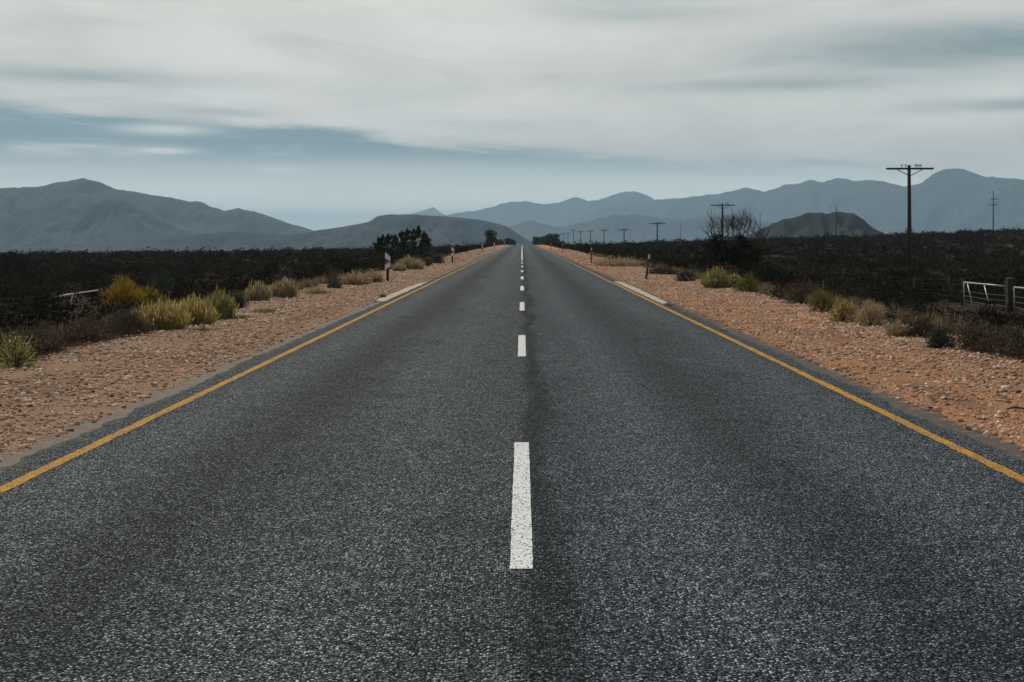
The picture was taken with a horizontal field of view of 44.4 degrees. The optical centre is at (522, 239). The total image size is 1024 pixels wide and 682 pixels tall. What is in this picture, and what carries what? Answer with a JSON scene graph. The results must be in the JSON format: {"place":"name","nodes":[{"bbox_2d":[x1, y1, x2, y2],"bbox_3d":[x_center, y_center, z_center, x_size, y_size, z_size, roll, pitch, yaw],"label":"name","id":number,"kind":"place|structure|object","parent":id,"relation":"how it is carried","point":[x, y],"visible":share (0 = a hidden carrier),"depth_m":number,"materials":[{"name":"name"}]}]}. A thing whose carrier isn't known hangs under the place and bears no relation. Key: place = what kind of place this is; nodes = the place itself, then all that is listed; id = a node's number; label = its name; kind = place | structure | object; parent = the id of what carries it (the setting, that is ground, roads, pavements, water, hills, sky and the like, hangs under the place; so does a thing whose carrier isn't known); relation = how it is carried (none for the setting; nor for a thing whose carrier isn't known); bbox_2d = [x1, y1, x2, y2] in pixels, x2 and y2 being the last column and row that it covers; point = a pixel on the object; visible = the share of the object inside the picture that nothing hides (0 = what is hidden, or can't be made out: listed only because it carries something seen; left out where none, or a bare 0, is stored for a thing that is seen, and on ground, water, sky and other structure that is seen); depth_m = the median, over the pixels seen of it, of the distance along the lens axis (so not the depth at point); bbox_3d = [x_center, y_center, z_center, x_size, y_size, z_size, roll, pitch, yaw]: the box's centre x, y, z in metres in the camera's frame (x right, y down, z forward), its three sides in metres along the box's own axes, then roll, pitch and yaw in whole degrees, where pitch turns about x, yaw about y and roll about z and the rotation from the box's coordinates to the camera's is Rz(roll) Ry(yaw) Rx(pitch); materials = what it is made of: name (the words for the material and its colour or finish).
{"place":"outdoors","nodes":[
{"label":"outdoors","id":0,"kind":"place"},
{"bbox_2d":[0,199,193,247],"bbox_3d":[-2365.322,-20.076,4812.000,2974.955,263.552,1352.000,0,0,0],"label":"mountain","id":1,"kind":"structure","parent":0,"point":[108,220],"depth_m":4657.01,"materials":[{"name":"grey stone"}]},
{"bbox_2d":[0,178,312,234],"bbox_3d":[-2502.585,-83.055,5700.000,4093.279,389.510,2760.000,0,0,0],"label":"mountain","id":2,"kind":"structure","parent":0,"point":[196,217],"depth_m":5610.44,"materials":[{"name":"stone"}]},
{"bbox_2d":[0,214,532,253],"bbox_3d":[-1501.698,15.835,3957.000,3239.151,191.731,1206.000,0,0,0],"label":"hill","id":3,"kind":"structure","parent":0,"point":[441,230],"depth_m":3916.57,"materials":[{"name":"grey stone"}]},
{"bbox_2d":[412,207,445,215],"bbox_3d":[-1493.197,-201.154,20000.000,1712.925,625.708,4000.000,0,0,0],"label":"mountain","id":4,"kind":"structure","parent":0,"point":[432,211],"depth_m":19905.93,"materials":[{"name":"grey stone"}]},
{"bbox_2d":[0,245,1023,681],"bbox_3d":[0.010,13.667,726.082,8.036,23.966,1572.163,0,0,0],"label":"road","id":5,"kind":"structure","parent":0,"point":[522,463],"depth_m":7.64,"materials":[{"name":"grey asphalt"}]},
{"bbox_2d":[376,296,396,302],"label":"kerb slab","id":6,"kind":"structure","parent":5,"relation":"on","point":[385,299],"depth_m":35.38,"materials":[{"name":"concrete"}]},
{"bbox_2d":[387,286,418,296],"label":"kerb slab","id":7,"kind":"structure","parent":5,"relation":"on","point":[403,291],"depth_m":40.17,"materials":[{"name":"concrete"}]},
{"bbox_2d":[413,282,426,286],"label":"kerb slab","id":8,"kind":"structure","parent":5,"relation":"on","point":[420,284],"depth_m":46.40,"materials":[{"name":"concrete"}]},
{"bbox_2d":[614,281,642,290],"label":"kerb slab","id":9,"kind":"structure","parent":5,"relation":"on","point":[630,287],"depth_m":44.51,"materials":[{"name":"concrete"}]},
{"bbox_2d":[635,290,667,304],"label":"kerb slab","id":10,"kind":"structure","parent":5,"relation":"on","point":[654,298],"depth_m":35.94,"materials":[{"name":"concrete"}]},
{"bbox_2d":[0,232,1023,467],"bbox_3d":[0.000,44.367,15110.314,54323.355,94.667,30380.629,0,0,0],"label":"ground","id":11,"kind":"structure","parent":0,"point":[936,418],"depth_m":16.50,"materials":[{"name":"brown gravel"}]},
{"bbox_2d":[0,330,40,367],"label":"shrub","id":12,"kind":"object","parent":11,"relation":"on","point":[19,356],"visible":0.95,"depth_m":16.76,"materials":[{"name":"green plant"}]},
{"bbox_2d":[54,290,97,312],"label":"farm gate","id":13,"kind":"structure","parent":11,"relation":"on","point":[72,294],"depth_m":55.96,"materials":[{"name":"grey metal"}]},
{"bbox_2d":[95,272,148,312],"bbox_3d":[-18.340,2.436,57.676,2.767,2.082,2.144,0,0,0],"label":"shrub","id":14,"kind":"object","parent":11,"relation":"on","point":[116,294],"visible":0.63,"depth_m":57.44,"materials":[{"name":"yellow plant"}]},
{"bbox_2d":[102,304,157,333],"bbox_3d":[-7.092,1.421,22.538,0.835,0.646,0.822,0,0,25],"label":"shrub","id":15,"kind":"object","parent":11,"relation":"on","point":[139,323],"visible":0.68,"depth_m":22.52,"materials":[{"name":"brown plant"}]},
{"bbox_2d":[134,280,165,306],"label":"shrub","id":16,"kind":"object","parent":11,"relation":"on","point":[151,289],"visible":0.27,"depth_m":61.28,"materials":[{"name":"plant"}]},
{"bbox_2d":[0,262,306,318],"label":"farm fence","id":17,"kind":"object","parent":11,"relation":"on","point":[174,278],"visible":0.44,"depth_m":71.97,"materials":[{"name":"grey metal"}]},
{"bbox_2d":[147,269,175,292],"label":"shrub","id":18,"kind":"object","parent":11,"relation":"on","point":[161,281],"visible":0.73,"depth_m":78.44,"materials":[{"name":"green plant"}]},
{"bbox_2d":[132,297,195,330],"bbox_3d":[-6.825,1.344,23.744,1.252,0.751,1.280,0,0,0],"label":"grass tussock","id":19,"kind":"object","parent":11,"relation":"on","point":[162,316],"depth_m":23.57,"materials":[{"name":"yellow plant"}]},
{"bbox_2d":[170,293,221,324],"bbox_3d":[-6.612,1.375,25.106,1.119,0.713,1.218,0,0,29],"label":"grass tussock","id":20,"kind":"object","parent":11,"relation":"on","point":[203,314],"depth_m":24.96,"materials":[{"name":"yellow plant"}]},
{"bbox_2d":[190,324,211,330],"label":"weed","id":21,"kind":"object","parent":11,"relation":"on","point":[203,329],"visible":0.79,"depth_m":23.29,"materials":[{"name":"green plant"}]},
{"bbox_2d":[203,286,238,319],"bbox_3d":[-6.561,1.355,27.181,0.905,0.772,0.931,0,0,0],"label":"grass tussock","id":22,"kind":"object","parent":11,"relation":"on","point":[224,306],"depth_m":27.01,"materials":[{"name":"green plant"}]},
{"bbox_2d":[228,288,248,308],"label":"shrub","id":23,"kind":"object","parent":11,"relation":"on","point":[240,302],"visible":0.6,"depth_m":30.94,"materials":[{"name":"green plant"}]},
{"bbox_2d":[231,314,251,318],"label":"weed","id":24,"kind":"object","parent":11,"relation":"on","point":[240,316],"visible":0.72,"depth_m":27.08,"materials":[{"name":"green plant"}]},
{"bbox_2d":[244,278,272,300],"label":"grass tussock","id":25,"kind":"object","parent":11,"relation":"on","point":[258,291],"depth_m":34.85,"materials":[{"name":"beige plant"}]},
{"bbox_2d":[253,306,279,312],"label":"weed","id":26,"kind":"object","parent":11,"relation":"on","point":[267,310],"visible":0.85,"depth_m":29.30,"materials":[{"name":"green plant"}]},
{"bbox_2d":[270,275,301,297],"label":"grass tussock","id":27,"kind":"object","parent":11,"relation":"on","point":[285,289],"depth_m":36.72,"materials":[{"name":"beige plant"}]},
{"bbox_2d":[304,287,329,293],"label":"weed","id":28,"kind":"object","parent":11,"relation":"on","point":[316,291],"visible":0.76,"depth_m":39.28,"materials":[{"name":"green plant"}]},
{"bbox_2d":[325,277,344,287],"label":"shrub","id":29,"kind":"object","parent":11,"relation":"on","point":[335,284],"visible":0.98,"depth_m":43.59,"materials":[{"name":"plant"}]},
{"bbox_2d":[337,269,373,284],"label":"grass tussock","id":30,"kind":"object","parent":11,"relation":"on","point":[356,279],"depth_m":47.15,"materials":[{"name":"beige plant"}]},
{"bbox_2d":[364,271,383,282],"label":"grass tussock","id":31,"kind":"object","parent":11,"relation":"on","point":[376,276],"depth_m":49.73,"materials":[{"name":"beige plant"}]},
{"bbox_2d":[385,252,390,280],"bbox_3d":[-5.468,1.128,51.017,0.230,1.233,0.104,1,0,8],"label":"chevron sign","id":32,"kind":"object","parent":11,"relation":"on","point":[387,260],"visible":0.9,"depth_m":50.98,"materials":[{"name":"metal"}]},
{"bbox_2d":[391,263,406,270],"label":"grass tussock","id":33,"kind":"object","parent":11,"relation":"on","point":[398,267],"depth_m":67.34,"materials":[{"name":"beige plant"}]},
{"bbox_2d":[371,225,436,258],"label":"tree","id":34,"kind":"object","parent":11,"relation":"on","point":[402,244],"visible":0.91,"depth_m":103.77,"materials":[{"name":"green plant"}]},
{"bbox_2d":[394,254,425,269],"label":"grass tussock","id":35,"kind":"object","parent":11,"relation":"on","point":[408,262],"depth_m":70.91,"materials":[{"name":"beige plant"}]},
{"bbox_2d":[419,257,432,265],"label":"shrub","id":36,"kind":"object","parent":11,"relation":"on","point":[427,262],"visible":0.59,"depth_m":80.92,"materials":[{"name":"plant"}]},
{"bbox_2d":[430,252,444,262],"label":"shrub","id":37,"kind":"object","parent":11,"relation":"on","point":[435,258],"visible":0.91,"depth_m":89.19,"materials":[{"name":"green plant"}]},
{"bbox_2d":[451,247,453,262],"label":"chevron sign","id":38,"kind":"object","parent":11,"relation":"on","point":[452,251],"visible":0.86,"depth_m":91.47,"materials":[{"name":"metal"}]},
{"bbox_2d":[485,229,497,246],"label":"tree","id":39,"kind":"object","parent":11,"relation":"on","point":[490,238],"visible":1,"depth_m":295.49,"materials":[{"name":"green plant"}]},
{"bbox_2d":[503,238,511,244],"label":"tree","id":40,"kind":"object","parent":11,"relation":"on","point":[507,241],"visible":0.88,"depth_m":558.58,"materials":[{"name":"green plant"}]},
{"bbox_2d":[0,225,1023,334],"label":"scrub","id":41,"kind":"object","parent":11,"relation":"on","point":[17,270],"visible":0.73,"depth_m":103.70,"materials":[{"name":"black plant"}]},
{"bbox_2d":[0,249,1023,362],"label":"verge scrub","id":42,"kind":"object","parent":11,"relation":"on","point":[47,340],"visible":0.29,"depth_m":20.39,"materials":[{"name":"plant"}]},
{"bbox_2d":[531,237,540,244],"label":"tree","id":43,"kind":"object","parent":11,"relation":"on","point":[535,240],"visible":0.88,"depth_m":559.03,"materials":[{"name":"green plant"}]},
{"bbox_2d":[540,234,548,244],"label":"tree","id":44,"kind":"object","parent":11,"relation":"on","point":[543,240],"visible":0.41,"depth_m":518.97,"materials":[{"name":"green plant"}]},
{"bbox_2d":[546,233,559,242],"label":"tree","id":45,"kind":"object","parent":11,"relation":"on","point":[550,236],"visible":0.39,"depth_m":478.72,"materials":[{"name":"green plant"}]},
{"bbox_2d":[432,238,722,265],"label":"thicket","id":46,"kind":"object","parent":11,"relation":"on","point":[624,251],"visible":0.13,"depth_m":150.22,"materials":[{"name":"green plant"}]},
{"bbox_2d":[590,254,646,266],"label":"grass tussock","id":47,"kind":"object","parent":11,"relation":"on","point":[619,262],"depth_m":79.68,"materials":[{"name":"beige plant"}]},
{"bbox_2d":[645,254,649,278],"bbox_3d":[5.372,1.162,53.699,0.095,1.110,0.103,7,0,0],"label":"marker post","id":48,"kind":"object","parent":11,"relation":"on","point":[647,268],"visible":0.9,"depth_m":53.66,"materials":[{"name":"paint"}]},
{"bbox_2d":[649,222,665,248],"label":"utility pole","id":49,"kind":"object","parent":11,"relation":"on","point":[657,223],"visible":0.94,"depth_m":232.20,"materials":[{"name":"brown wood"}]},
{"bbox_2d":[645,266,678,274],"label":"shrub","id":50,"kind":"object","parent":11,"relation":"on","point":[660,270],"visible":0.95,"depth_m":60.65,"materials":[{"name":"plant"}]},
{"bbox_2d":[673,269,697,280],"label":"shrub","id":51,"kind":"object","parent":11,"relation":"on","point":[681,276],"visible":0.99,"depth_m":50.91,"materials":[{"name":"plant"}]},
{"bbox_2d":[699,265,730,288],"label":"grass tussock","id":52,"kind":"object","parent":11,"relation":"on","point":[716,278],"depth_m":43.83,"materials":[{"name":"green plant"}]},
{"bbox_2d":[710,203,734,252],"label":"utility pole","id":53,"kind":"object","parent":11,"relation":"on","point":[726,204],"visible":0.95,"depth_m":156.50,"materials":[{"name":"brown wood"}]},
{"bbox_2d":[727,273,742,287],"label":"grass tussock","id":54,"kind":"object","parent":11,"relation":"on","point":[732,278],"depth_m":44.42,"materials":[{"name":"green plant"}]},
{"bbox_2d":[696,206,774,276],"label":"bare bush","id":55,"kind":"object","parent":11,"relation":"on","point":[735,244],"visible":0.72,"depth_m":72.76,"materials":[{"name":"black plant"}]},
{"bbox_2d":[731,271,761,292],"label":"shrub","id":56,"kind":"object","parent":11,"relation":"on","point":[745,283],"visible":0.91,"depth_m":40.29,"materials":[{"name":"green plant"}]},
{"bbox_2d":[777,277,820,303],"bbox_3d":[7.395,1.324,33.263,1.249,0.817,1.012,0,0,0],"label":"shrub","id":57,"kind":"object","parent":11,"relation":"on","point":[800,294],"visible":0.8,"depth_m":33.21,"materials":[{"name":"plant"}]},
{"bbox_2d":[806,281,836,311],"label":"shrub","id":58,"kind":"object","parent":11,"relation":"on","point":[819,299],"visible":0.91,"depth_m":29.42,"materials":[{"name":"plant"}]},
{"bbox_2d":[836,205,836,236],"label":"power pole","id":59,"kind":"object","parent":11,"relation":"on","point":[836,220],"visible":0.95,"depth_m":399.36,"materials":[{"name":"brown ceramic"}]},
{"bbox_2d":[827,295,859,321],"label":"shrub","id":60,"kind":"object","parent":11,"relation":"on","point":[845,310],"visible":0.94,"depth_m":26.03,"materials":[{"name":"green plant"}]},
{"bbox_2d":[765,264,963,305],"bbox_3d":[20.003,2.543,80.004,0.184,1.660,84.132,0,0,0],"label":"farm fence","id":61,"kind":"object","parent":11,"relation":"on","point":[949,278],"visible":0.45,"depth_m":59.62,"materials":[{"name":"grey metal"}]},
{"bbox_2d":[853,297,887,325],"bbox_3d":[6.892,1.437,24.959,0.706,0.636,0.676,0,0,30],"label":"shrub","id":62,"kind":"object","parent":11,"relation":"on","point":[867,312],"visible":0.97,"depth_m":24.85,"materials":[{"name":"beige plant"}]},
{"bbox_2d":[884,318,912,336],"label":"grass tussock","id":63,"kind":"object","parent":11,"relation":"on","point":[896,329],"depth_m":22.06,"materials":[{"name":"beige plant"}]},
{"bbox_2d":[886,164,933,283],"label":"utility pole","id":64,"kind":"object","parent":11,"relation":"on","point":[909,241],"visible":0.99,"depth_m":80.82,"materials":[{"name":"brown wood"}]},
{"bbox_2d":[904,315,940,337],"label":"shrub","id":65,"kind":"object","parent":11,"relation":"on","point":[920,325],"visible":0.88,"depth_m":21.98,"materials":[{"name":"brown plant"}]},
{"bbox_2d":[921,322,956,348],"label":"shrub","id":66,"kind":"object","parent":11,"relation":"on","point":[941,339],"visible":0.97,"depth_m":19.76,"materials":[{"name":"plant"}]},
{"bbox_2d":[950,318,1006,350],"bbox_3d":[7.145,1.464,19.443,0.977,0.561,0.886,0,0,21],"label":"shrub","id":67,"kind":"object","parent":11,"relation":"on","point":[967,337],"visible":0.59,"depth_m":19.42,"materials":[{"name":"brown plant"}]},
{"bbox_2d":[963,282,1004,307],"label":"farm gate","id":68,"kind":"structure","parent":11,"relation":"on","point":[984,284],"depth_m":55.34,"materials":[{"name":"grey metal"}]},
{"bbox_2d":[989,191,996,236],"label":"power pole","id":69,"kind":"object","parent":11,"relation":"on","point":[993,199],"visible":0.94,"depth_m":266.18,"materials":[{"name":"grey wood"}]},
{"bbox_2d":[993,321,1023,355],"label":"shrub","id":70,"kind":"object","parent":11,"relation":"on","point":[1013,335],"visible":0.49,"depth_m":18.49,"materials":[{"name":"plant"}]},
{"bbox_2d":[1005,278,1015,311],"bbox_3d":[20.013,2.449,51.419,0.311,1.766,0.366,0,0,0],"label":"gate post","id":71,"kind":"object","parent":11,"relation":"on","point":[1010,283],"visible":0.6,"depth_m":51.25,"materials":[{"name":"grey wood"}]},
{"bbox_2d":[1007,405,1023,409],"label":"stick","id":72,"kind":"object","parent":11,"relation":"on","point":[1013,407],"visible":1,"depth_m":12.41,"materials":[{"name":"wood"}]},
{"bbox_2d":[1013,286,1023,312],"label":"farm gate","id":73,"kind":"structure","parent":11,"relation":"on","point":[1014,287],"depth_m":50.95,"materials":[{"name":"grey metal"}]},
{"bbox_2d":[0,251,1023,353],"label":"dry grass","id":74,"kind":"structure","parent":0,"point":[308,283],"depth_m":32.98,"materials":[{"name":"beige plant"}]},
{"bbox_2d":[0,0,1023,230],"label":"sky","id":75,"kind":"structure","parent":0,"point":[314,115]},
{"bbox_2d":[446,191,653,226],"bbox_3d":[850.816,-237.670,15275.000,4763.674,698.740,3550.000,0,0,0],"label":"mountain","id":76,"kind":"structure","parent":0,"point":[508,214],"depth_m":15141.28,"materials":[{"name":"grey stone"}]},
{"bbox_2d":[509,214,771,244],"bbox_3d":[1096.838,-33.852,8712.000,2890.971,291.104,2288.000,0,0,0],"label":"mountain","id":77,"kind":"structure","parent":0,"point":[637,227],"depth_m":8578.55,"materials":[{"name":"grey stone"}]},
{"bbox_2d":[557,168,1023,234],"bbox_3d":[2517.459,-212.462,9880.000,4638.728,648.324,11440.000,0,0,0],"label":"mountain","id":78,"kind":"structure","parent":0,"point":[951,200],"depth_m":9697.25,"materials":[{"name":"stone"}]},
{"bbox_2d":[744,211,884,239],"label":"hill","id":79,"kind":"structure","parent":0,"point":[821,224],"depth_m":1456.49,"materials":[{"name":"grey stone"}]}
]}

